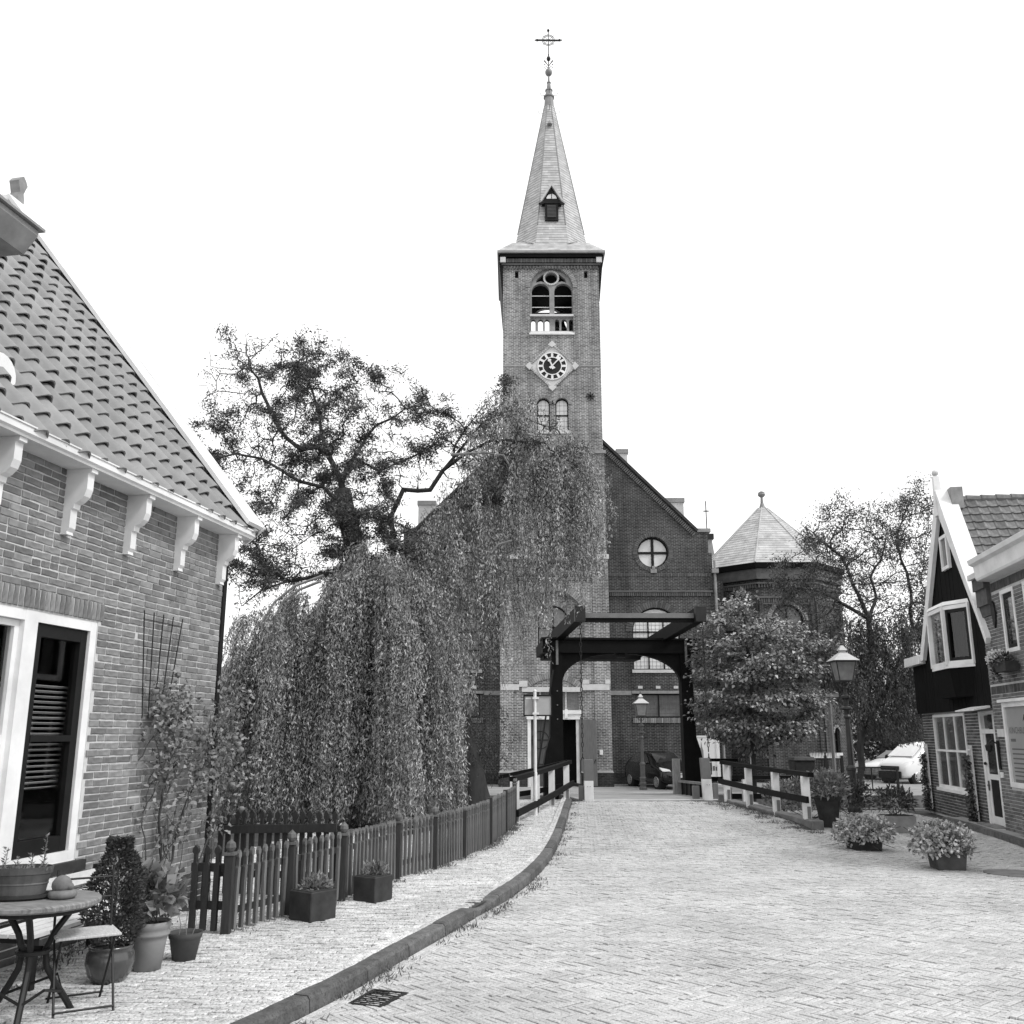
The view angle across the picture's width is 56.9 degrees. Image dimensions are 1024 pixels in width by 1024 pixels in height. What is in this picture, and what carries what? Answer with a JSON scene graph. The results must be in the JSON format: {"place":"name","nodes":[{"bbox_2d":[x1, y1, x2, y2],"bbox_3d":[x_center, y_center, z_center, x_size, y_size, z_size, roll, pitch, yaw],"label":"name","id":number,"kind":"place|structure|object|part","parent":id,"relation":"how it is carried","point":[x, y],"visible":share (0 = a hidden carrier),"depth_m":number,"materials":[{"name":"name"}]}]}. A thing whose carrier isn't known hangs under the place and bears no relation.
{"place":"outdoors","nodes":[
{"label":"outdoors","id":0,"kind":"place"},
{"bbox_2d":[0,797,565,1023],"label":"pavement","id":1,"kind":"structure","parent":0,"point":[233,975],"depth_m":7.44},
{"bbox_2d":[11,947,77,988],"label":"seedlings","id":2,"kind":"object","parent":1,"relation":"on","point":[38,969],"visible":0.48,"depth_m":6.97,"materials":[{"name":"grey plant"}]},
{"bbox_2d":[0,890,101,1023],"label":"bistro table","id":3,"kind":"object","parent":1,"relation":"on","point":[47,907],"visible":0.87,"depth_m":5.73,"materials":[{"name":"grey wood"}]},
{"bbox_2d":[0,833,53,901],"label":"zinc trough","id":4,"kind":"object","parent":3,"relation":"on","point":[23,882],"visible":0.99,"depth_m":5.80,"materials":[{"name":"grey metal"}]},
{"bbox_2d":[48,875,76,899],"bbox_3d":[-2.800,2.336,5.891,0.170,0.135,0.170,5,-14,-19],"label":"stone ornament","id":5,"kind":"object","parent":3,"relation":"on","point":[62,886],"visible":1,"depth_m":5.84,"materials":[{"name":"grey stone"}]},
{"bbox_2d":[0,863,143,990],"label":"garden bench","id":6,"kind":"object","parent":1,"relation":"on","point":[43,926],"visible":0.25,"depth_m":6.67,"materials":[{"name":"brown wood"}]},
{"bbox_2d":[45,866,121,1018],"bbox_3d":[-2.720,2.718,6.016,0.380,0.806,0.414,8,-16,-31],"label":"folding chair","id":7,"kind":"object","parent":1,"relation":"on","point":[111,930],"visible":0.87,"depth_m":5.99,"materials":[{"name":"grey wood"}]},
{"bbox_2d":[78,833,148,984],"bbox_3d":[-2.798,2.787,6.673,0.483,0.976,0.474,0,-13,0],"label":"plant pot","id":8,"kind":"object","parent":1,"relation":"on","point":[97,954],"visible":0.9,"depth_m":6.59,"materials":[{"name":"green plant"}]},
{"bbox_2d":[118,855,190,972],"bbox_3d":[-2.657,2.948,6.963,0.527,0.795,0.553,0,-13,0],"label":"plant pot","id":9,"kind":"object","parent":1,"relation":"on","point":[164,880],"visible":0.75,"depth_m":6.91,"materials":[{"name":"ceramic"}]},
{"bbox_2d":[168,913,202,961],"bbox_3d":[-2.500,3.244,7.228,0.260,0.341,0.258,0,-13,0],"label":"plant pot","id":10,"kind":"object","parent":1,"relation":"on","point":[184,944],"visible":0.98,"depth_m":7.13,"materials":[{"name":"ceramic"}]},
{"bbox_2d":[129,665,270,917],"bbox_3d":[-3.085,2.737,9.434,0.608,2.345,2.197,-5,-14,19],"label":"rose bush","id":11,"kind":"object","parent":1,"relation":"on","point":[169,710],"visible":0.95,"depth_m":9.23,"materials":[{"name":"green plant"}]},
{"bbox_2d":[217,809,340,894],"bbox_3d":[-2.511,3.620,10.053,1.402,0.860,0.107,-2,-14,10],"label":"picket fence","id":12,"kind":"object","parent":1,"relation":"on","point":[269,829],"visible":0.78,"depth_m":10.08,"materials":[{"name":"black wood"}]},
{"bbox_2d":[289,870,336,922],"bbox_3d":[-1.845,3.580,8.852,0.324,0.434,0.357,-10,-17,37],"label":"planter","id":13,"kind":"object","parent":1,"relation":"on","point":[309,902],"visible":1,"depth_m":8.74,"materials":[{"name":"grey concrete"}]},
{"bbox_2d":[220,778,516,934],"bbox_3d":[-0.999,4.272,12.765,0.540,0.938,9.920,-3,-14,14],"label":"picket fence","id":14,"kind":"object","parent":1,"relation":"on","point":[466,831],"visible":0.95,"depth_m":10.18,"materials":[{"name":"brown wood"}]},
{"bbox_2d":[188,844,224,930],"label":"garden gate","id":15,"kind":"structure","parent":14,"relation":"attached to","point":[204,904],"depth_m":8.22,"materials":[{"name":"black wood"}]},
{"bbox_2d":[353,859,392,903],"bbox_3d":[-1.419,3.821,9.817,0.313,0.410,0.334,-8,-16,31],"label":"planter","id":16,"kind":"object","parent":1,"relation":"on","point":[372,886],"visible":1,"depth_m":9.71,"materials":[{"name":"grey concrete"}]},
{"bbox_2d":[498,760,566,799],"bbox_3d":[0.508,6.610,22.684,1.691,1.272,0.204,1,-13,-3],"label":"railing","id":17,"kind":"object","parent":1,"relation":"on","point":[530,792],"visible":0.16,"depth_m":22.69,"materials":[{"name":"grey paint"}]},
{"bbox_2d":[523,689,551,815],"bbox_3d":[0.530,4.878,19.154,0.590,2.518,0.125,0,-13,0],"label":"traffic sign","id":18,"kind":"object","parent":1,"relation":"on","point":[534,705],"visible":0.98,"depth_m":19.36,"materials":[{"name":"white metal"}]},
{"bbox_2d":[0,0,1023,722],"label":"sky","id":19,"kind":"structure","parent":0,"point":[807,216],"materials":[{"name":"white"}]},
{"bbox_2d":[217,753,921,791],"bbox_3d":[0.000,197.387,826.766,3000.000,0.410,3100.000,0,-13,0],"label":"ground","id":20,"kind":"structure","parent":0,"point":[665,790],"depth_m":36.71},
{"bbox_2d":[0,177,265,971],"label":"brick house","id":21,"kind":"structure","parent":20,"relation":"on","point":[124,505],"depth_m":8.52,"materials":[{"name":"brick"}]},
{"bbox_2d":[0,604,97,876],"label":"window","id":22,"kind":"structure","parent":21,"relation":"in","point":[26,628],"depth_m":7.46,"materials":[{"name":"white paint"}]},
{"bbox_2d":[141,610,182,718],"bbox_3d":[-3.352,1.468,8.992,0.016,0.982,0.711,-2,-14,10],"label":"fan trellis","id":23,"kind":"object","parent":21,"relation":"attached to","point":[152,647],"visible":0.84,"depth_m":8.93,"materials":[{"name":"wood"}]},
{"bbox_2d":[188,323,618,832],"bbox_3d":[-2.345,1.062,19.194,9.172,10.756,5.419,0,-13,0],"label":"willow tree","id":24,"kind":"object","parent":20,"relation":"on","point":[382,646],"visible":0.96,"depth_m":18.64,"materials":[{"name":"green plant"}]},
{"bbox_2d":[214,781,924,794],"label":"church square","id":25,"kind":"structure","parent":20,"relation":"on","point":[882,784],"depth_m":38.83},
{"bbox_2d":[632,690,647,789],"bbox_3d":[5.170,9.073,37.622,0.620,3.870,0.620,0,-13,0],"label":"street lamp","id":26,"kind":"object","parent":25,"relation":"on","point":[640,705],"visible":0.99,"depth_m":37.64,"materials":[{"name":"grey metal"}]},
{"bbox_2d":[625,751,682,789],"bbox_3d":[6.164,10.679,39.098,2.100,1.498,4.028,4,-14,-18],"label":"parked car","id":27,"kind":"object","parent":25,"relation":"on","point":[658,770],"visible":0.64,"depth_m":38.52,"materials":[{"name":"black metal"}]},
{"bbox_3d":[5.351,10.246,39.346,0.177,0.395,1.920,4,-14,-18],"label":"side window","id":28,"kind":"part","parent":27,"relation":"part of","materials":[{"name":"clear glass"}]},
{"bbox_2d":[696,736,720,784],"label":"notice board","id":29,"kind":"object","parent":25,"relation":"on","point":[714,750],"visible":0.32,"depth_m":41.08,"materials":[{"name":"white paint"}]},
{"bbox_2d":[710,758,737,794],"bbox_3d":[5.999,7.848,27.684,1.302,1.202,0.202,1,-13,-3],"label":"railing","id":30,"kind":"object","parent":25,"relation":"on","point":[717,760],"visible":0.21,"depth_m":27.75,"materials":[{"name":"grey paint"}]},
{"bbox_2d":[787,757,815,791],"bbox_3d":[8.657,7.865,28.162,0.666,1.090,0.768,0,-13,0],"label":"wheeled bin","id":31,"kind":"object","parent":25,"relation":"on","point":[806,764],"visible":0.4,"depth_m":27.91,"materials":[{"name":"grey plastic"}]},
{"bbox_2d":[807,753,843,792],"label":"iron gate","id":32,"kind":"structure","parent":25,"relation":"on","point":[824,758],"depth_m":34.80,"materials":[{"name":"white metal"}]},
{"bbox_2d":[827,694,838,771],"bbox_3d":[9.717,7.041,28.648,0.580,2.976,0.120,0,-13,0],"label":"sign frame","id":33,"kind":"object","parent":25,"relation":"on","point":[832,738],"visible":0.55,"depth_m":28.68,"materials":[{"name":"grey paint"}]},
{"bbox_2d":[856,767,899,790],"bbox_3d":[11.898,8.800,30.802,1.457,0.945,0.070,0,-13,0],"label":"tubular barrier","id":34,"kind":"object","parent":25,"relation":"on","point":[882,772],"visible":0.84,"depth_m":30.84,"materials":[{"name":"metal"}]},
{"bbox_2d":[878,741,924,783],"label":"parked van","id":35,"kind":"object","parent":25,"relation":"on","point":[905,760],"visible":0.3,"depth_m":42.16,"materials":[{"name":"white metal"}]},
{"bbox_2d":[215,795,926,807],"bbox_3d":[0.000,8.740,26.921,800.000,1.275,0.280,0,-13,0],"label":"quay wall","id":36,"kind":"structure","parent":20,"relation":"on","point":[919,797],"depth_m":26.90,"materials":[{"name":"concrete"}]},
{"bbox_2d":[400,29,854,786],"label":"church","id":37,"kind":"structure","parent":20,"relation":"on","point":[658,551],"depth_m":43.59,"materials":[{"name":"brick"}]},
{"bbox_2d":[440,533,477,570],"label":"rose window","id":38,"kind":"structure","parent":37,"relation":"in","point":[465,535],"depth_m":43.91,"materials":[{"name":"black paint"}]},
{"bbox_2d":[455,602,486,672],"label":"window","id":39,"kind":"structure","parent":37,"relation":"in","point":[480,613],"depth_m":42.99,"materials":[{"name":"black paint"}]},
{"bbox_2d":[463,694,479,716],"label":"window","id":40,"kind":"structure","parent":37,"relation":"in","point":[478,695],"depth_m":42.34,"materials":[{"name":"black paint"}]},
{"bbox_2d":[531,719,548,786],"bbox_3d":[1.290,10.174,39.868,0.980,2.760,0.082,0,-13,0],"label":"door","id":41,"kind":"structure","parent":37,"relation":"in","point":[540,722],"depth_m":39.95,"materials":[{"name":"wood"}]},
{"bbox_2d":[534,394,553,433],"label":"window","id":42,"kind":"structure","parent":37,"relation":"in","point":[542,404],"depth_m":43.36,"materials":[{"name":"grey glass"}]},
{"bbox_2d":[537,516,551,553],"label":"window","id":43,"kind":"structure","parent":37,"relation":"in","point":[541,516],"depth_m":42.04,"materials":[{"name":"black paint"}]},
{"bbox_2d":[527,692,577,709],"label":"transom window","id":44,"kind":"structure","parent":37,"relation":"in","point":[572,697],"depth_m":40.41,"materials":[{"name":"grey glass"}]},
{"bbox_2d":[536,602,569,644],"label":"window","id":45,"kind":"structure","parent":37,"relation":"in","point":[560,613],"depth_m":41.40,"materials":[{"name":"grey glass"}]},
{"bbox_2d":[553,394,571,433],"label":"window","id":46,"kind":"structure","parent":37,"relation":"in","point":[561,406],"depth_m":43.34,"materials":[{"name":"grey glass"}]},
{"bbox_2d":[579,720,597,785],"bbox_3d":[3.165,10.058,39.461,0.782,2.680,0.189,-7,-15,28],"label":"door","id":47,"kind":"structure","parent":37,"relation":"in","point":[589,727],"depth_m":39.55,"materials":[{"name":"wood"}]},
{"bbox_2d":[626,601,679,672],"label":"window","id":48,"kind":"structure","parent":37,"relation":"in","point":[640,630],"depth_m":43.05,"materials":[{"name":"white glass"}]},
{"bbox_2d":[633,533,672,572],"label":"rose window","id":49,"kind":"structure","parent":37,"relation":"in","point":[652,552],"depth_m":43.91,"materials":[{"name":"grey glass"}]},
{"bbox_2d":[636,694,679,716],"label":"window","id":50,"kind":"structure","parent":37,"relation":"in","point":[659,705],"depth_m":42.33,"materials":[{"name":"grey glass"}]},
{"bbox_2d":[725,607,752,655],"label":"window","id":51,"kind":"structure","parent":37,"relation":"in","point":[727,630],"depth_m":45.41,"materials":[{"name":"grey glass"}]},
{"bbox_2d":[767,601,807,649],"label":"window","id":52,"kind":"structure","parent":37,"relation":"in","point":[771,613],"depth_m":44.54,"materials":[{"name":"grey glass"}]},
{"bbox_2d":[833,725,842,755],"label":"window","id":53,"kind":"structure","parent":37,"relation":"in","point":[834,731],"depth_m":44.18,"materials":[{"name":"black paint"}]},
{"bbox_2d":[536,606,721,801],"bbox_3d":[3.097,5.779,27.188,5.004,5.360,8.319,0,-13,0],"label":"drawbridge","id":54,"kind":"object","parent":20,"relation":"on","point":[665,646],"visible":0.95,"depth_m":27.34,"materials":[{"name":"grey paint"}]},
{"bbox_2d":[578,785,583,800],"bbox_3d":[1.700,6.913,23.048,0.140,0.450,0.140,0,-13,0],"label":"wooden post","id":55,"kind":"object","parent":54,"relation":"on","point":[581,792],"visible":0.58,"depth_m":23.00,"materials":[{"name":"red paint"}]},
{"bbox_2d":[583,759,593,800],"bbox_3d":[1.870,6.608,23.042,0.220,1.100,0.212,0,-13,0],"label":"bollard","id":56,"kind":"object","parent":54,"relation":"on","point":[588,782],"visible":0.84,"depth_m":22.96,"materials":[{"name":"white paint"}]},
{"bbox_2d":[672,759,680,793],"bbox_3d":[4.660,7.527,26.735,0.200,1.050,0.200,0,-13,0],"label":"wooden post","id":57,"kind":"object","parent":54,"relation":"on","point":[676,775],"visible":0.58,"depth_m":26.66,"materials":[{"name":"grey wood"}]},
{"bbox_2d":[692,786,699,798],"bbox_3d":[4.580,7.038,23.512,0.160,0.420,0.160,0,-13,0],"label":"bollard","id":58,"kind":"object","parent":54,"relation":"on","point":[695,792],"visible":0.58,"depth_m":23.45,"materials":[{"name":"grey stone"}]},
{"bbox_2d":[699,758,712,799],"bbox_3d":[4.795,6.636,23.292,0.270,1.100,0.212,0,-13,0],"label":"bollard","id":59,"kind":"object","parent":54,"relation":"on","point":[706,781],"visible":0.84,"depth_m":23.23,"materials":[{"name":"white paint"}]},
{"bbox_2d":[712,783,718,799],"bbox_3d":[5.030,6.953,23.326,0.120,0.500,0.120,0,-13,0],"label":"wooden post","id":60,"kind":"object","parent":54,"relation":"on","point":[715,790],"visible":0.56,"depth_m":23.29,"materials":[{"name":"grey paint"}]},
{"bbox_2d":[681,586,851,801],"bbox_3d":[7.015,5.352,27.064,4.698,6.421,4.364,4,-14,-18],"label":"lime tree","id":61,"kind":"object","parent":20,"relation":"on","point":[750,728],"visible":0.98,"depth_m":26.46,"materials":[{"name":"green plant"}]},
{"bbox_2d":[759,777,801,810],"bbox_3d":[6.226,6.530,21.687,1.065,0.948,0.941,0,-13,0],"label":"shrub","id":62,"kind":"object","parent":20,"relation":"on","point":[767,786],"visible":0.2,"depth_m":21.67,"materials":[{"name":"grey plant"}]},
{"bbox_2d":[770,775,851,818],"bbox_3d":[6.426,6.143,20.333,1.720,1.039,1.254,-5,-14,21],"label":"shrub","id":63,"kind":"object","parent":20,"relation":"on","point":[796,785],"visible":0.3,"depth_m":20.27,"materials":[{"name":"grey plant"}]},
{"bbox_2d":[760,471,933,788],"bbox_3d":[13.643,4.575,36.520,7.994,12.183,5.582,0,-13,0],"label":"willow tree","id":64,"kind":"object","parent":20,"relation":"on","point":[901,709],"visible":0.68,"depth_m":35.85,"materials":[{"name":"plant"}]},
{"bbox_2d":[781,808,930,810],"bbox_3d":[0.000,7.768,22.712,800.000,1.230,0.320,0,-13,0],"label":"quay wall","id":65,"kind":"structure","parent":20,"relation":"on","point":[919,809],"depth_m":22.76,"materials":[{"name":"concrete"}]},
{"bbox_2d":[865,750,891,778],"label":"parked car","id":66,"kind":"object","parent":20,"relation":"on","point":[877,761],"visible":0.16,"depth_m":46.46,"materials":[{"name":"white metal"}]},
{"bbox_2d":[850,667,908,766],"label":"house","id":67,"kind":"structure","parent":20,"relation":"on","point":[856,764],"depth_m":62.56,"materials":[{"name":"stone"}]},
{"bbox_2d":[852,714,923,762],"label":"hedge bush","id":68,"kind":"object","parent":20,"relation":"on","point":[879,748],"visible":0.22,"depth_m":49.94,"materials":[{"name":"grey plant"}]},
{"bbox_2d":[290,801,1023,1023],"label":"road","id":69,"kind":"structure","parent":0,"point":[662,912],"depth_m":8.39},
{"bbox_2d":[349,989,408,1006],"bbox_3d":[-0.920,3.333,6.456,0.272,0.025,0.389,-5,-14,21],"label":"drain grate","id":70,"kind":"object","parent":69,"relation":"on","point":[369,999],"visible":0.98,"depth_m":6.45,"materials":[{"name":"metal"}]},
{"bbox_2d":[230,798,571,1023],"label":"kerb","id":71,"kind":"structure","parent":69,"relation":"on","point":[300,1004],"depth_m":7.41,"materials":[{"name":"grey concrete"}]},
{"bbox_2d":[0,800,826,1023],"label":"weeds","id":72,"kind":"object","parent":69,"relation":"on","point":[513,827],"visible":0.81,"depth_m":10.60,"materials":[{"name":"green plant"}]},
{"bbox_2d":[727,799,823,829],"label":"ramp wall","id":73,"kind":"structure","parent":69,"relation":"on","point":[815,824],"depth_m":18.71,"materials":[{"name":"concrete"}]},
{"bbox_2d":[718,760,813,818],"bbox_3d":[5.394,6.026,20.445,0.197,1.118,5.298,1,-13,-6],"label":"railing","id":74,"kind":"object","parent":73,"relation":"on","point":[776,793],"visible":0.91,"depth_m":19.69,"materials":[{"name":"grey paint"}]},
{"bbox_2d":[731,775,856,810],"bbox_3d":[6.790,6.819,22.659,2.980,0.952,0.199,0,-13,0],"label":"railing","id":75,"kind":"object","parent":73,"relation":"on","point":[742,796],"visible":0.24,"depth_m":22.69,"materials":[{"name":"grey paint"}]},
{"bbox_2d":[807,766,852,827],"bbox_3d":[6.160,5.574,18.513,1.006,1.168,0.962,-6,-15,24],"label":"plant urn","id":76,"kind":"object","parent":69,"relation":"on","point":[828,807],"visible":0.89,"depth_m":18.34,"materials":[{"name":"grey plant"}]},
{"bbox_2d":[826,640,860,812],"bbox_3d":[8.050,5.089,22.636,0.620,4.050,0.620,0,-13,0],"label":"street lamp","id":77,"kind":"object","parent":69,"relation":"on","point":[842,662],"visible":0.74,"depth_m":22.73,"materials":[{"name":"black metal"}]},
{"bbox_2d":[830,776,875,815],"bbox_3d":[7.531,6.315,20.890,1.218,0.951,1.018,0,-13,0],"label":"shrub","id":78,"kind":"object","parent":69,"relation":"on","point":[857,787],"visible":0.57,"depth_m":20.78,"materials":[{"name":"grey plant"}]},
{"bbox_2d":[829,812,900,851],"bbox_3d":[5.535,4.993,14.775,1.080,0.595,0.987,2,-13,-8],"label":"planter","id":79,"kind":"object","parent":69,"relation":"on","point":[865,838],"visible":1,"depth_m":14.62,"materials":[{"name":"grey plant"}]},
{"bbox_2d":[868,782,918,832],"bbox_3d":[7.146,5.487,17.608,0.947,0.921,0.770,1,-13,-3],"label":"planter","id":80,"kind":"object","parent":69,"relation":"on","point":[906,821],"visible":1,"depth_m":17.48,"materials":[{"name":"grey stone"}]},
{"bbox_2d":[904,818,979,870],"bbox_3d":[5.796,4.486,12.819,0.929,0.666,0.924,-10,-17,37],"label":"planter","id":81,"kind":"object","parent":69,"relation":"on","point":[951,851],"visible":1,"depth_m":12.59,"materials":[{"name":"grey plant"}]},
{"bbox_2d":[904,470,1023,828],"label":"gabled house","id":82,"kind":"structure","parent":69,"relation":"on","point":[952,687],"depth_m":19.62,"materials":[{"name":"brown wood"}]},
{"bbox_2d":[923,744,932,808],"bbox_3d":[9.698,6.152,22.002,0.040,1.450,0.225,-2,-13,8],"label":"ivy trellis","id":83,"kind":"object","parent":82,"relation":"attached to","point":[925,747],"visible":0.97,"depth_m":21.99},
{"bbox_2d":[917,752,933,810],"bbox_3d":[9.640,6.260,21.997,0.271,1.355,0.560,-2,-13,8],"label":"ivy","id":84,"kind":"object","parent":83,"relation":"attached to","point":[927,803],"visible":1,"depth_m":21.97,"materials":[{"name":"grey plant"}]},
{"bbox_2d":[938,534,951,570],"bbox_3d":[9.178,0.857,19.991,0.080,0.730,0.500,-2,-13,8],"label":"window","id":85,"kind":"structure","parent":82,"relation":"in","point":[944,548],"depth_m":20.00,"materials":[{"name":"white paint"}]},
{"bbox_2d":[932,713,967,795],"bbox_3d":[9.592,5.201,20.370,0.340,1.650,2.370,-2,-13,8],"label":"window","id":86,"kind":"structure","parent":82,"relation":"in","point":[952,787],"depth_m":20.81,"materials":[{"name":"white paint"}]},
{"bbox_2d":[925,602,975,668],"bbox_3d":[9.038,2.609,19.598,0.430,1.200,2.150,-2,-13,8],"label":"bay window","id":87,"kind":"structure","parent":82,"relation":"in","point":[947,657],"depth_m":19.11,"materials":[{"name":"white paint"}]},
{"bbox_2d":[967,745,979,820],"bbox_3d":[9.216,5.412,18.874,0.040,1.450,0.225,-2,-13,8],"label":"ivy trellis","id":88,"kind":"object","parent":82,"relation":"attached to","point":[969,749],"visible":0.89,"depth_m":18.85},
{"bbox_2d":[960,754,980,821],"bbox_3d":[9.148,5.518,18.842,0.278,1.344,0.506,-2,-13,8],"label":"ivy","id":89,"kind":"object","parent":88,"relation":"attached to","point":[972,814],"visible":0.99,"depth_m":18.84,"materials":[{"name":"grey plant"}]},
{"bbox_2d":[983,734,1003,825],"bbox_3d":[9.117,5.041,17.848,0.129,1.660,0.660,-2,-13,8],"label":"door","id":90,"kind":"structure","parent":82,"relation":"in","point":[993,785],"depth_m":17.89,"materials":[{"name":"black paint"}]},
{"bbox_2d":[967,529,1023,834],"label":"brick shop","id":91,"kind":"structure","parent":69,"relation":"on","point":[996,577],"depth_m":16.65,"materials":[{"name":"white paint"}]},
{"bbox_2d":[985,739,1001,768],"bbox_3d":[8.762,4.415,17.209,0.240,0.524,0.140,-2,-13,8],"label":"wall lamp","id":92,"kind":"object","parent":91,"relation":"attached to","point":[988,747],"visible":1,"depth_m":17.19,"materials":[{"name":"metal"}]},
{"bbox_2d":[984,649,1018,683],"bbox_3d":[8.536,2.683,16.482,0.420,0.614,0.826,-2,-13,8],"label":"flower box","id":93,"kind":"object","parent":91,"relation":"attached to","point":[999,660],"visible":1,"depth_m":16.38,"materials":[{"name":"grey plant"}]},
{"bbox_2d":[999,586,1020,652],"bbox_3d":[8.725,1.882,16.483,0.090,1.100,0.640,-2,-13,8],"label":"window","id":94,"kind":"structure","parent":91,"relation":"in","point":[1004,594],"depth_m":16.64,"materials":[{"name":"white paint"}]},
{"bbox_2d":[997,697,1023,788],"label":"window","id":95,"kind":"structure","parent":91,"relation":"in","point":[1013,708],"depth_m":16.49,"materials":[{"name":"white paint"}]},
{"bbox_2d":[1021,581,1023,599],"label":"window","id":96,"kind":"structure","parent":91,"relation":"in","point":[1022,582],"depth_m":15.81,"materials":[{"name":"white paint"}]},
{"bbox_2d":[983,869,1023,877],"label":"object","id":97,"kind":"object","parent":69,"relation":"on","point":[1010,872],"visible":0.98,"depth_m":12.27,"materials":[{"name":"concrete"}]},
{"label":"ramp wall","id":98,"kind":"object","parent":69,"relation":"on","visible":0},
{"bbox_2d":[509,760,574,822],"bbox_3d":[0.728,5.967,20.196,0.210,1.138,5.883,-3,-14,13],"label":"railing","id":99,"kind":"object","parent":98,"relation":"on","point":[553,792],"visible":0.81,"depth_m":20.20,"materials":[{"name":"grey paint"}]},
{"bbox_2d":[942,817,1023,847],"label":"pavement","id":100,"kind":"structure","parent":0,"point":[1015,838],"depth_m":16.90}
]}

